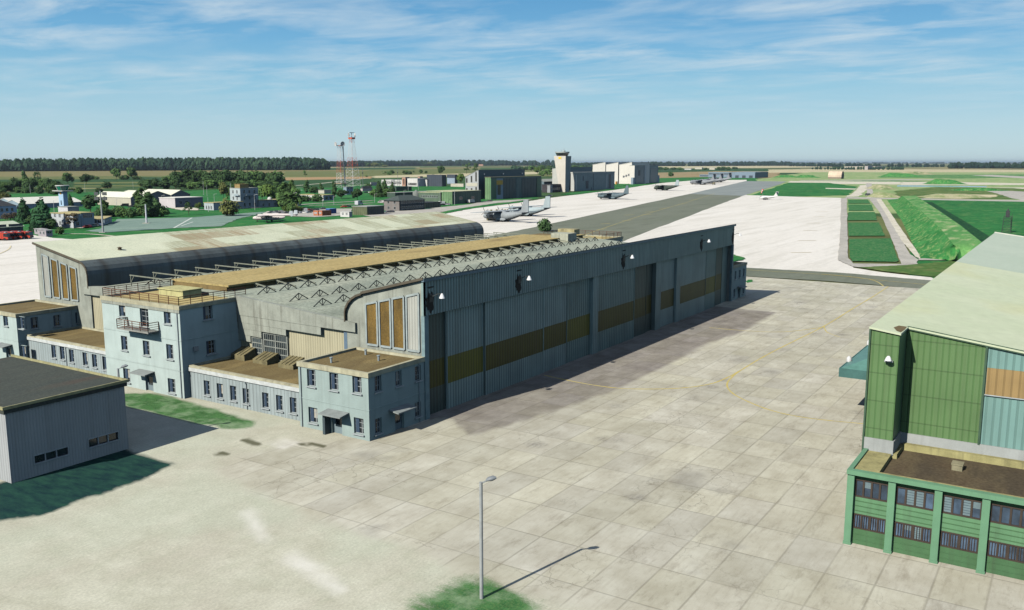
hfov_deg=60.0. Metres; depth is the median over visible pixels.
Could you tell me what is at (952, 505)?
window
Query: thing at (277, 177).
broadleaf tree
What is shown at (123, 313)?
window
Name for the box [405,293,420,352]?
window
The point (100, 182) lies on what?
field
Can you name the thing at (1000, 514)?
window
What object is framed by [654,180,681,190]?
transport plane
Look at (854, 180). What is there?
road
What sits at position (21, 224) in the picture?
bay door
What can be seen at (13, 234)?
fire engine
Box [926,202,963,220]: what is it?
ditch
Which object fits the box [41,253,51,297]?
window
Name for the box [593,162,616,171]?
maintenance hall
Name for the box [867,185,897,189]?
earth mound
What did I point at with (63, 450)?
window
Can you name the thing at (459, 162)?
forest
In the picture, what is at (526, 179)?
sliding door
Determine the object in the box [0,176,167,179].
field
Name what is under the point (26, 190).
bush
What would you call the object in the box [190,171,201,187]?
broadleaf tree
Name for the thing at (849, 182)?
gravel path
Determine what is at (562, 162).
control tower
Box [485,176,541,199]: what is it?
aircraft hangar
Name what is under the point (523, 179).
sliding door
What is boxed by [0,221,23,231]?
engine shelter
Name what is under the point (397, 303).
window
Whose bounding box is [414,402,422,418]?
window
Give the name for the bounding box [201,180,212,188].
bush
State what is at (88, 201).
broadleaf tree
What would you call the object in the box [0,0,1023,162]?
sky
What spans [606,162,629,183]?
maintenance hall
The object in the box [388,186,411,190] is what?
fuel store
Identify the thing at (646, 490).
apron
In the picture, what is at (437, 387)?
sliding door
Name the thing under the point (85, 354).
window
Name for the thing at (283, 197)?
poplar tree
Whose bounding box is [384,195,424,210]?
crew building
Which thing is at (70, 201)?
conifer tree
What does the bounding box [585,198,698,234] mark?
taxiway marking
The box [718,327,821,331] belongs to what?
apron marking
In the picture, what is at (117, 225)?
old tarmac
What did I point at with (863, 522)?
window
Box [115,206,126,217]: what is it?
bush
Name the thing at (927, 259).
road
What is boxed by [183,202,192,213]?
broadleaf tree
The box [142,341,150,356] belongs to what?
window
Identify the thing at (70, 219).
broadleaf tree
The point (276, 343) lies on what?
window
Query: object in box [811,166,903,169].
tree belt
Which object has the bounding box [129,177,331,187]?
lawn
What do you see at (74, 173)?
field
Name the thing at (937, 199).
road
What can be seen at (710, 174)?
hardened shed
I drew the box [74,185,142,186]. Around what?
field
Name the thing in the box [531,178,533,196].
sliding door
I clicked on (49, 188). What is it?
bush
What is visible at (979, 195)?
gravel path
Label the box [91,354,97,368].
window
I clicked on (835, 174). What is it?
storage bunker
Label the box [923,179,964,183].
earth mound
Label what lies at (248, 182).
broadleaf tree
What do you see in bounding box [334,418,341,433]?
door
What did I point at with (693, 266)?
sliding door
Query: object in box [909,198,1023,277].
lawn
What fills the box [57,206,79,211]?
plant room
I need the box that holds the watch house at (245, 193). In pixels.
[230,183,258,207]
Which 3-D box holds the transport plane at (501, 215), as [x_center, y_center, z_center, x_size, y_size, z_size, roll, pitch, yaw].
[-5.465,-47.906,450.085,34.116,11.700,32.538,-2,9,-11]
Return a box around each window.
[2,316,7,326]
[19,316,26,329]
[22,346,28,356]
[30,317,39,329]
[33,446,69,464]
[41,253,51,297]
[50,257,60,298]
[50,345,55,359]
[53,315,61,327]
[59,262,69,299]
[59,347,65,360]
[68,265,78,301]
[68,349,74,363]
[82,352,88,366]
[87,430,119,448]
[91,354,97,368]
[102,357,106,371]
[118,305,125,317]
[120,336,128,351]
[125,368,130,383]
[139,308,149,328]
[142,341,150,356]
[163,312,171,325]
[165,344,173,360]
[167,378,175,394]
[202,380,210,396]
[203,305,214,320]
[206,340,217,355]
[215,383,223,399]
[229,386,237,402]
[241,388,249,405]
[251,336,263,355]
[261,393,269,409]
[263,332,288,359]
[275,395,283,412]
[288,397,297,415]
[305,369,315,388]
[307,407,318,424]
[328,373,338,392]
[351,376,362,395]
[352,417,364,436]
[365,301,378,346]
[374,376,383,393]
[375,418,383,435]
[378,298,391,348]
[391,296,405,350]
[395,371,403,388]
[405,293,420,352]
[414,366,422,382]
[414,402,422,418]
[853,513,885,533]
[855,479,887,501]
[894,521,931,543]
[896,486,934,510]
[940,530,978,553]
[942,495,981,519]
[987,540,1023,563]
[990,503,1023,528]
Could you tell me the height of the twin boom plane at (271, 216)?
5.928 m
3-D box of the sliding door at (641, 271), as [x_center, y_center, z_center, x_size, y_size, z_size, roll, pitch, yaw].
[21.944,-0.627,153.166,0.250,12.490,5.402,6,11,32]
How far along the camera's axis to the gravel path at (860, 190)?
921.56 m
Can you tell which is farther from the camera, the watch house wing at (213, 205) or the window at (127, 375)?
the watch house wing at (213, 205)
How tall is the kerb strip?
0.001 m
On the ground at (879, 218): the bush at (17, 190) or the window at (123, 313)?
the bush at (17, 190)
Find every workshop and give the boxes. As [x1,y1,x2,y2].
[352,205,384,214]
[418,192,441,201]
[426,190,480,203]
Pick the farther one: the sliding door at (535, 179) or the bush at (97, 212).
the sliding door at (535, 179)
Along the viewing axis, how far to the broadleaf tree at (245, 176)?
1043.09 m
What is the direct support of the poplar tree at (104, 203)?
on the ground at (879, 218)
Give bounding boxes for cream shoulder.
[877,199,919,257]
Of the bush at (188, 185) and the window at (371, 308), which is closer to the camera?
the window at (371, 308)
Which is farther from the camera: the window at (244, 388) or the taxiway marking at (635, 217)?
the taxiway marking at (635, 217)
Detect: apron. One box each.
[0,180,933,303]
[0,276,1023,609]
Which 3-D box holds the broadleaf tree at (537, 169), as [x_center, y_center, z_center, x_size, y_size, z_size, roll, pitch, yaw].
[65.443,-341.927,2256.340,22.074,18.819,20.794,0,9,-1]
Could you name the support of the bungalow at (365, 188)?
on the ground at (879, 218)
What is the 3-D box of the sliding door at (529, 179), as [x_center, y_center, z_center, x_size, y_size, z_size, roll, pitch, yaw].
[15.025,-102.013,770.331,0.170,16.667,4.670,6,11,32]
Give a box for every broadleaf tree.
[0,181,12,191]
[0,192,10,198]
[7,177,21,188]
[25,215,31,222]
[26,177,38,186]
[33,172,40,178]
[37,177,49,189]
[43,218,56,226]
[48,180,63,188]
[61,172,74,181]
[64,213,77,228]
[79,173,91,183]
[80,194,101,211]
[110,167,121,178]
[126,167,137,176]
[137,179,150,189]
[150,179,159,186]
[152,198,161,208]
[157,180,168,187]
[169,170,182,177]
[170,176,180,189]
[179,182,186,187]
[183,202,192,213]
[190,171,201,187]
[190,181,201,188]
[207,179,219,186]
[211,169,220,186]
[215,171,232,181]
[218,181,228,198]
[228,171,240,182]
[239,171,253,180]
[241,180,252,186]
[249,170,259,181]
[256,171,266,180]
[258,184,262,197]
[262,184,274,196]
[264,172,280,183]
[268,172,285,182]
[290,187,302,204]
[336,189,347,198]
[351,188,362,199]
[437,165,444,172]
[456,173,463,181]
[462,163,470,173]
[533,167,541,173]
[543,168,551,174]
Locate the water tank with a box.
[413,190,418,196]
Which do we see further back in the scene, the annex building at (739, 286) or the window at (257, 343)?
the annex building at (739, 286)
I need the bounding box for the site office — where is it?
[340,211,351,216]
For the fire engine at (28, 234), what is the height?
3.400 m
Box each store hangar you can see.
[96,191,142,204]
[125,190,171,201]
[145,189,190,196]
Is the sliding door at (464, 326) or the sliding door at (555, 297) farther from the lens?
the sliding door at (555, 297)
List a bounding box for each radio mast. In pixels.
[334,141,346,187]
[346,132,360,186]
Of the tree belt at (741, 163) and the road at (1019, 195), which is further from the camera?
the tree belt at (741, 163)
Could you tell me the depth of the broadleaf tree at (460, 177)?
1202.94 m
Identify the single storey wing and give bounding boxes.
[26,326,106,373]
[188,346,314,420]
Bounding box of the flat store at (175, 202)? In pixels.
[159,196,202,207]
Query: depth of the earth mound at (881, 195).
767.02 m
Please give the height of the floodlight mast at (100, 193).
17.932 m
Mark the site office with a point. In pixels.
(345, 213)
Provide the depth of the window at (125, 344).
118.41 m
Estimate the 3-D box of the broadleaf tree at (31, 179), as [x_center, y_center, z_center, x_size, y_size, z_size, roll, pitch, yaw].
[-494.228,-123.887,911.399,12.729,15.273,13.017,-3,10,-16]
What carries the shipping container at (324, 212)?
on the ground at (879, 218)
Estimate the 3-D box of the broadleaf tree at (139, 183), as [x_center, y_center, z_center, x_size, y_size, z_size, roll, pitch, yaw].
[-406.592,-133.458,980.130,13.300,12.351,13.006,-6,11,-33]
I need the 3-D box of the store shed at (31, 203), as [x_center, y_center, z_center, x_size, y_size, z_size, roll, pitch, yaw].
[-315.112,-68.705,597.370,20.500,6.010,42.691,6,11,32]
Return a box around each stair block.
[100,279,245,398]
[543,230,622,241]
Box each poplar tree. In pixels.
[21,171,27,178]
[99,196,108,207]
[132,188,144,207]
[137,191,155,216]
[141,179,153,189]
[161,177,170,188]
[181,169,192,182]
[200,172,211,181]
[257,172,267,181]
[276,182,288,202]
[280,195,288,207]
[282,191,297,210]
[288,180,295,190]
[303,180,309,192]
[331,181,336,197]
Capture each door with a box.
[0,224,6,231]
[8,223,22,230]
[147,375,153,390]
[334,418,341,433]
[395,414,401,429]
[428,312,445,414]
[445,303,483,408]
[484,289,543,394]
[503,179,505,198]
[506,178,509,198]
[510,178,512,197]
[513,178,515,197]
[522,178,524,197]
[525,178,527,196]
[528,178,530,196]
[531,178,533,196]
[534,178,536,196]
[544,283,567,371]
[567,278,590,362]
[597,268,634,351]
[634,265,646,336]
[636,167,643,183]
[645,263,652,331]
[650,168,656,182]
[660,258,674,326]
[679,251,706,319]
[705,249,716,309]
[715,247,722,304]
[721,246,727,302]
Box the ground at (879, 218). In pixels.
[6,163,1023,286]
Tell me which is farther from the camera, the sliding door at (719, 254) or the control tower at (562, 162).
the control tower at (562, 162)
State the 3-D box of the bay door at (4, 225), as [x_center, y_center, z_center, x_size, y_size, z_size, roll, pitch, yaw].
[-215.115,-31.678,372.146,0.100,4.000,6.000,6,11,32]
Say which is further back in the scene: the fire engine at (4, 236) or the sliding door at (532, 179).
the sliding door at (532, 179)
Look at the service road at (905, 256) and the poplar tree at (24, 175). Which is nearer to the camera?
the service road at (905, 256)
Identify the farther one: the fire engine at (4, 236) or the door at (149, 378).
the fire engine at (4, 236)
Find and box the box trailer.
[326,208,335,213]
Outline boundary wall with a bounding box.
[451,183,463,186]
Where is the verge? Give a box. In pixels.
[861,261,955,276]
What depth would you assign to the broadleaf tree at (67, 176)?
1215.68 m
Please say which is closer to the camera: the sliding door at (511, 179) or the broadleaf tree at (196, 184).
the sliding door at (511, 179)
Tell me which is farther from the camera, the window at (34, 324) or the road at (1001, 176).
the road at (1001, 176)
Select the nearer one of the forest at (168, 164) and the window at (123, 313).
the window at (123, 313)
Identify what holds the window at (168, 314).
in the stair block at (147, 332)
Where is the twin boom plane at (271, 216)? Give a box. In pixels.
[253,210,297,221]
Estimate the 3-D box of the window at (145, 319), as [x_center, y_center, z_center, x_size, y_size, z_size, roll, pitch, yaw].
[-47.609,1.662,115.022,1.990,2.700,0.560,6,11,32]
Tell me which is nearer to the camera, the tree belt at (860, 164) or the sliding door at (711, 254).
the sliding door at (711, 254)
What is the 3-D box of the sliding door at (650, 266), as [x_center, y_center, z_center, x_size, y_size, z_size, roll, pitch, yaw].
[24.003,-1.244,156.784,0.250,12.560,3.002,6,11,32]
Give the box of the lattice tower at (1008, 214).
[1001,208,1012,232]
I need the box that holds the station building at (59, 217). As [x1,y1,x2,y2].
[51,212,81,227]
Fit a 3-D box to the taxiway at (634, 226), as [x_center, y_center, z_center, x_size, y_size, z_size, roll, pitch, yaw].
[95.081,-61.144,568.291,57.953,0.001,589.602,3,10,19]
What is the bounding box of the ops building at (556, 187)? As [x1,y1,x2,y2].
[542,184,560,192]
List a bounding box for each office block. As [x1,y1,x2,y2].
[381,179,401,185]
[407,178,426,186]
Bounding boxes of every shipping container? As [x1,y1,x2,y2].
[313,210,318,215]
[318,210,330,215]
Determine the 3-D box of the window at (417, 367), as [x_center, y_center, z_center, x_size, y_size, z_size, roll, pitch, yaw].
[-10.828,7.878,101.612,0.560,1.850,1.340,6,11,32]
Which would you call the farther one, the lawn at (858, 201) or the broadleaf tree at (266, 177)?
the broadleaf tree at (266, 177)
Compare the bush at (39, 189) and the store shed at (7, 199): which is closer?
the store shed at (7, 199)
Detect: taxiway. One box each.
[484,194,740,240]
[691,181,786,195]
[746,268,930,288]
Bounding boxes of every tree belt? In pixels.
[511,164,592,169]
[551,161,797,166]
[788,162,944,166]
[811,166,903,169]
[947,162,1023,168]
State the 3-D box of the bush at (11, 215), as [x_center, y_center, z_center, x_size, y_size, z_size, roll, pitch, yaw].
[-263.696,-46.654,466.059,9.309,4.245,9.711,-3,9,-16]
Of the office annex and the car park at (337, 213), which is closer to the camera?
the office annex
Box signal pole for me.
[145,204,147,222]
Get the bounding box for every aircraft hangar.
[32,212,741,419]
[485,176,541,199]
[571,171,614,190]
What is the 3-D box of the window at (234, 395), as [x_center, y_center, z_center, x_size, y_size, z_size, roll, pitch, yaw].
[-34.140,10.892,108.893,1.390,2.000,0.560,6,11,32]
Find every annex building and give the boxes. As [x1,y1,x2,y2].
[0,299,78,357]
[296,347,424,440]
[732,261,746,299]
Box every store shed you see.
[0,196,58,201]
[8,197,82,208]
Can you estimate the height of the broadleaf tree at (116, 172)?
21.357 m
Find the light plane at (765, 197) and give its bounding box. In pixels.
[758,192,778,199]
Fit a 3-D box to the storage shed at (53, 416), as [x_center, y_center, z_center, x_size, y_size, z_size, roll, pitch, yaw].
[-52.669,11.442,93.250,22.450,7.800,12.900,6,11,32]
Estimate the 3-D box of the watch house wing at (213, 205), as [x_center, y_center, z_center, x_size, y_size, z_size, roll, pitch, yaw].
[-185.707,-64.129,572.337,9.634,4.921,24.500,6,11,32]
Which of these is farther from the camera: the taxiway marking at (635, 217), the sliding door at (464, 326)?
the taxiway marking at (635, 217)
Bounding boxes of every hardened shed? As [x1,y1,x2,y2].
[708,172,731,176]
[732,172,767,177]
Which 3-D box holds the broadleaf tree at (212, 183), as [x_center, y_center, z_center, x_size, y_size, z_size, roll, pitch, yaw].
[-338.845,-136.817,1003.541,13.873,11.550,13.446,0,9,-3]
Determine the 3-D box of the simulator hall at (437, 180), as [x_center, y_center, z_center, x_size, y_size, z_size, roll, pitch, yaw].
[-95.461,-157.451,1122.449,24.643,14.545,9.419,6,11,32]
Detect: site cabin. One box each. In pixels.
[33,228,46,233]
[38,229,52,236]
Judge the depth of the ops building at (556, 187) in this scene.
897.37 m
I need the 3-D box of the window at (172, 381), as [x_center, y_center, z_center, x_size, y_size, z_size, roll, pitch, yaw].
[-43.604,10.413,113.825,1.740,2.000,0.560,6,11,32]
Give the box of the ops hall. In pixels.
[542,179,551,183]
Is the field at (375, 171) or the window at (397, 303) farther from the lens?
the field at (375, 171)
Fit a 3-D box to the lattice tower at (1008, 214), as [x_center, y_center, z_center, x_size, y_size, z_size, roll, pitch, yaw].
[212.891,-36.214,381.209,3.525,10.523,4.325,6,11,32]
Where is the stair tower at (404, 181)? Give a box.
[402,177,408,185]
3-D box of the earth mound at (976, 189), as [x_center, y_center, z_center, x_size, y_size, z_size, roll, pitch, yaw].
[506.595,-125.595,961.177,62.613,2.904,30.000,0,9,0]
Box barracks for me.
[0,200,16,218]
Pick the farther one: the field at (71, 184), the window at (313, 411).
the field at (71, 184)
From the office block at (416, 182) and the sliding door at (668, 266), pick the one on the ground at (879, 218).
the office block at (416, 182)
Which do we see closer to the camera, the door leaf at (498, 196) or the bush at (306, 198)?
the bush at (306, 198)
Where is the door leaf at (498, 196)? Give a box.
[497,178,502,198]
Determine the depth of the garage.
592.19 m
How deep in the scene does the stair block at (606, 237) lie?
216.50 m
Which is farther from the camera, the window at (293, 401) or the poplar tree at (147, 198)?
the poplar tree at (147, 198)
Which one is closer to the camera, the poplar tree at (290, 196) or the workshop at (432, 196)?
the poplar tree at (290, 196)
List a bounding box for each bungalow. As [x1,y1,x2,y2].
[318,190,330,193]
[360,186,371,190]
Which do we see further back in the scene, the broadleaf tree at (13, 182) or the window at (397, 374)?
the broadleaf tree at (13, 182)
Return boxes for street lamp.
[117,364,127,376]
[479,476,495,598]
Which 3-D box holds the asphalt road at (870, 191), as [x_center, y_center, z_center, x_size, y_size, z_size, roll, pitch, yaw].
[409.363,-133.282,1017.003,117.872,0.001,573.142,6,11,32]
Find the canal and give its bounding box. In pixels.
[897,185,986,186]
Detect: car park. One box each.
[265,209,351,216]
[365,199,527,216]
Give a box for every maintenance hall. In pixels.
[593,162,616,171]
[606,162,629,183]
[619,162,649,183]
[629,165,646,183]
[649,165,659,182]
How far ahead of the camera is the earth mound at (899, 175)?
1857.96 m
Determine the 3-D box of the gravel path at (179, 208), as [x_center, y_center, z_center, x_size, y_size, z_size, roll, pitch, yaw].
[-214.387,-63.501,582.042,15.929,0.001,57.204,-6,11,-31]
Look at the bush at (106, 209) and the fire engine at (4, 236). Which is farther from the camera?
the bush at (106, 209)
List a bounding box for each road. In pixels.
[198,200,373,209]
[800,179,933,180]
[846,197,1023,201]
[866,183,872,197]
[870,199,917,263]
[919,258,939,259]
[973,175,1023,177]
[988,191,1023,199]
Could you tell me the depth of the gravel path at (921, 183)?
1215.05 m
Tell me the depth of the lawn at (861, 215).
492.54 m
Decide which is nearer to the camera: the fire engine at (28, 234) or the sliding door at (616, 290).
the sliding door at (616, 290)
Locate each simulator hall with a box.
[427,175,445,186]
[447,174,457,183]
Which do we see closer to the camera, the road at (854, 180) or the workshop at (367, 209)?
the workshop at (367, 209)
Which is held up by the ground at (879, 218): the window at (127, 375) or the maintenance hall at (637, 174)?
the maintenance hall at (637, 174)
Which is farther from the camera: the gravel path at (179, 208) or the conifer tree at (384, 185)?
the conifer tree at (384, 185)
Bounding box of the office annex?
[843,442,1023,579]
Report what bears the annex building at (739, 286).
on the ground at (879, 218)
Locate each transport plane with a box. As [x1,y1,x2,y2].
[471,200,536,221]
[501,196,550,215]
[596,185,629,198]
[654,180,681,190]
[690,174,716,184]
[700,173,724,183]
[709,173,731,181]
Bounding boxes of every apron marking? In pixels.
[545,369,742,388]
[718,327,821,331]
[726,286,887,423]
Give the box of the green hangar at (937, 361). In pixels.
[839,232,1023,520]
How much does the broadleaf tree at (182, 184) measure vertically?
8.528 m
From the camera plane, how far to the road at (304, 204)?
649.72 m
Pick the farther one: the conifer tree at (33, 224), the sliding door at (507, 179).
the sliding door at (507, 179)
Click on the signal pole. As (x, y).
(145, 214)
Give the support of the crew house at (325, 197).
on the ground at (879, 218)
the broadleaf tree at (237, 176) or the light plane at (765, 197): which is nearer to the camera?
the light plane at (765, 197)
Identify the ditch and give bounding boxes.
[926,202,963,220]
[953,220,989,236]
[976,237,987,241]
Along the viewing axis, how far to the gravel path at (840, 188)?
1027.62 m
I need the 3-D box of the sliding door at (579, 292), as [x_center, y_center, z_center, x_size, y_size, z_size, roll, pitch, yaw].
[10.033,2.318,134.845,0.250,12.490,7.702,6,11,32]
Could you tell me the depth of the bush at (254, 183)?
1002.47 m
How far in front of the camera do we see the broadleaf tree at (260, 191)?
694.24 m
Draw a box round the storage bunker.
[828,171,843,178]
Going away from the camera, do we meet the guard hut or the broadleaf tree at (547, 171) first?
the guard hut
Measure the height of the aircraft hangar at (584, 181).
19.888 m
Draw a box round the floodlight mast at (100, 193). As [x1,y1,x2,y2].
[94,191,106,232]
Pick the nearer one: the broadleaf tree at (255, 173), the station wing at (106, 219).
the station wing at (106, 219)
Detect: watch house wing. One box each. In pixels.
[203,201,243,209]
[257,197,300,207]
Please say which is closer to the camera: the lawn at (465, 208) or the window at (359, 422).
the window at (359, 422)
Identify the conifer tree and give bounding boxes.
[15,197,30,223]
[28,220,39,231]
[30,197,52,228]
[68,193,73,205]
[375,181,383,196]
[381,179,387,195]
[389,182,395,191]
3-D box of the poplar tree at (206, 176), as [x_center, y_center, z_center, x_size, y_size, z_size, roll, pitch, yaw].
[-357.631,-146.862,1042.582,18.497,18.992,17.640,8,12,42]
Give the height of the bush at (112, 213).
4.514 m
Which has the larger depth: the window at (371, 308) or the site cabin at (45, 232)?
the site cabin at (45, 232)
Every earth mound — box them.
[775,175,795,176]
[793,175,820,177]
[863,192,899,197]
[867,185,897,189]
[877,173,921,176]
[902,171,938,174]
[917,193,991,197]
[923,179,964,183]
[953,188,1009,190]
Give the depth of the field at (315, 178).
1672.68 m
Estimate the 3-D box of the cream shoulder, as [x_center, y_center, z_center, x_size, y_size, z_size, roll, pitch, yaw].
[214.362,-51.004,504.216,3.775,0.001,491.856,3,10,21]
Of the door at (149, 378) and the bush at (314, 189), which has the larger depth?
the bush at (314, 189)
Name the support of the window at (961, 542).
in the office annex
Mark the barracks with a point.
(6, 207)
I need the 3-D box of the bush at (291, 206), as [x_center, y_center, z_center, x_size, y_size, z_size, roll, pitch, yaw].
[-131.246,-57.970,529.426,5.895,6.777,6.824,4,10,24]
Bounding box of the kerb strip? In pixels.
[838,198,916,266]
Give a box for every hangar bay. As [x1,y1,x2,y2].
[465,169,524,198]
[552,167,591,189]
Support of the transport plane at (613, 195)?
on the apron at (772, 232)
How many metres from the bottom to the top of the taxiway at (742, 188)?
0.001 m
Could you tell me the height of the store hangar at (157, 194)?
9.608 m
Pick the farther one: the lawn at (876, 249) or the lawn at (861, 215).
the lawn at (861, 215)
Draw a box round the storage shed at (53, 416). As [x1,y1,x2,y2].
[0,354,128,483]
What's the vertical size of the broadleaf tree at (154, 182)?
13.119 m
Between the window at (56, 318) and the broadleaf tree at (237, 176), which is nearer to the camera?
the window at (56, 318)
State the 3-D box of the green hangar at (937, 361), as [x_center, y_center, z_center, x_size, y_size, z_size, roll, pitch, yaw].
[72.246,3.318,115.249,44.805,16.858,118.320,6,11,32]
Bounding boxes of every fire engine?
[0,231,16,239]
[0,232,11,240]
[1,231,24,239]
[21,230,33,238]
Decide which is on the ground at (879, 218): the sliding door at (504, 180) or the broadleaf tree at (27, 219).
the broadleaf tree at (27, 219)
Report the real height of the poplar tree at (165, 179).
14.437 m
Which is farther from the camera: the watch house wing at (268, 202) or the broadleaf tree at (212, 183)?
the broadleaf tree at (212, 183)
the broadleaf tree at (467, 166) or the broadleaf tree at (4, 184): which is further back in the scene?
the broadleaf tree at (467, 166)
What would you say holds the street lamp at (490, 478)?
on the ground at (879, 218)
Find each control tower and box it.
[52,185,72,205]
[554,149,570,191]
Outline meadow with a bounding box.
[894,187,1023,198]
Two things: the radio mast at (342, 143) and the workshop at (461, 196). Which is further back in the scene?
the radio mast at (342, 143)
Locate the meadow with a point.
(927, 191)
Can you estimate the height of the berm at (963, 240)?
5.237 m
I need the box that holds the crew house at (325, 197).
[299,194,333,200]
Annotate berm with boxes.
[887,196,961,260]
[903,196,981,256]
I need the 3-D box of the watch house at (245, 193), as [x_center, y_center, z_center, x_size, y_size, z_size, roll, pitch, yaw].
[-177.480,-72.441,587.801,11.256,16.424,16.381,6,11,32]
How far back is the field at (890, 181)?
1407.18 m
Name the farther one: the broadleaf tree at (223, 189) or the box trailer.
the broadleaf tree at (223, 189)
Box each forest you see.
[0,156,330,171]
[330,159,554,166]
[520,162,1020,163]
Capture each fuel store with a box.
[387,190,435,196]
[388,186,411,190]
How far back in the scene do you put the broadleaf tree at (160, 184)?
990.29 m
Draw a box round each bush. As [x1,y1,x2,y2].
[0,186,6,192]
[1,212,16,219]
[13,187,22,192]
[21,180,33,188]
[21,187,32,192]
[34,186,43,193]
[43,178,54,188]
[45,185,54,192]
[49,189,57,194]
[54,226,64,234]
[74,186,82,193]
[94,208,106,215]
[99,204,108,214]
[101,181,111,187]
[108,209,115,216]
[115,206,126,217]
[125,207,137,217]
[148,209,157,216]
[155,205,169,216]
[186,181,193,188]
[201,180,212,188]
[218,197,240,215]
[231,179,241,187]
[250,179,257,186]
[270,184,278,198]
[286,202,296,210]
[301,195,310,201]
[308,186,317,192]
[311,194,322,201]
[369,189,374,196]
[382,188,392,196]
[536,218,551,230]
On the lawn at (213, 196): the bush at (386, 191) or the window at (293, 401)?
the bush at (386, 191)
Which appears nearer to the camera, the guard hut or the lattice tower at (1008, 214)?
the lattice tower at (1008, 214)
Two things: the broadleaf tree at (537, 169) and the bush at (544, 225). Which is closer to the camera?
the bush at (544, 225)
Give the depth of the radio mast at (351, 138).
1093.48 m
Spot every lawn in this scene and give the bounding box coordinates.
[0,185,536,238]
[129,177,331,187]
[441,201,522,213]
[561,191,600,194]
[601,177,757,191]
[733,255,745,260]
[754,183,856,196]
[848,200,869,202]
[848,205,873,210]
[848,212,876,219]
[848,222,884,235]
[849,238,898,261]
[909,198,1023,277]
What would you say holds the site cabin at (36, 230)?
on the ground at (879, 218)
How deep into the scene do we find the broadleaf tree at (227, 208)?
497.57 m
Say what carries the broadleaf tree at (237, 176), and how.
on the ground at (879, 218)
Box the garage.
[425,201,440,207]
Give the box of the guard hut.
[547,185,552,192]
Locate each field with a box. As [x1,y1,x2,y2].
[0,167,480,176]
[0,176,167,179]
[0,179,185,187]
[73,182,137,183]
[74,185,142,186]
[283,170,551,176]
[285,176,372,179]
[299,179,373,184]
[327,167,415,169]
[366,168,479,173]
[372,172,551,177]
[658,166,816,167]
[658,168,799,173]
[658,171,779,177]
[747,172,1023,212]
[767,169,1023,172]
[862,180,923,181]
[875,174,1023,178]
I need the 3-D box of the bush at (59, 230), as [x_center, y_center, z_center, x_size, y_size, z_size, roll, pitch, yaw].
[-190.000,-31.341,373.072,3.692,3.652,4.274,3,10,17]
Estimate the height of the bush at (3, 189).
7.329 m
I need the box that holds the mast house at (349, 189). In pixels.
[343,187,352,194]
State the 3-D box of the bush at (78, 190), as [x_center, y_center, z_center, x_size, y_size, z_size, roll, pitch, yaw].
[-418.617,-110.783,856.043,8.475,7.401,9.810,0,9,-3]
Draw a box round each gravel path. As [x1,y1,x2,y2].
[173,207,198,209]
[788,181,900,183]
[826,188,854,189]
[847,185,866,196]
[900,182,1023,184]
[949,194,997,198]
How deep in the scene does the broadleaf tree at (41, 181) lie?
958.90 m
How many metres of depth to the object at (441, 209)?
566.73 m
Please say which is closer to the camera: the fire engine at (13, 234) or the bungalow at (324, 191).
the fire engine at (13, 234)
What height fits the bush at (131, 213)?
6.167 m
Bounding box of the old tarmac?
[88,212,264,231]
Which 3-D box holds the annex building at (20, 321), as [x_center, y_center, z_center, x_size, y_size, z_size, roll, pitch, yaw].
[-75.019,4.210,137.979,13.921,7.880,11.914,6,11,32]
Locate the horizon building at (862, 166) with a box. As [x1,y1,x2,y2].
[844,166,885,168]
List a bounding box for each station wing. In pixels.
[64,211,94,226]
[94,216,111,224]

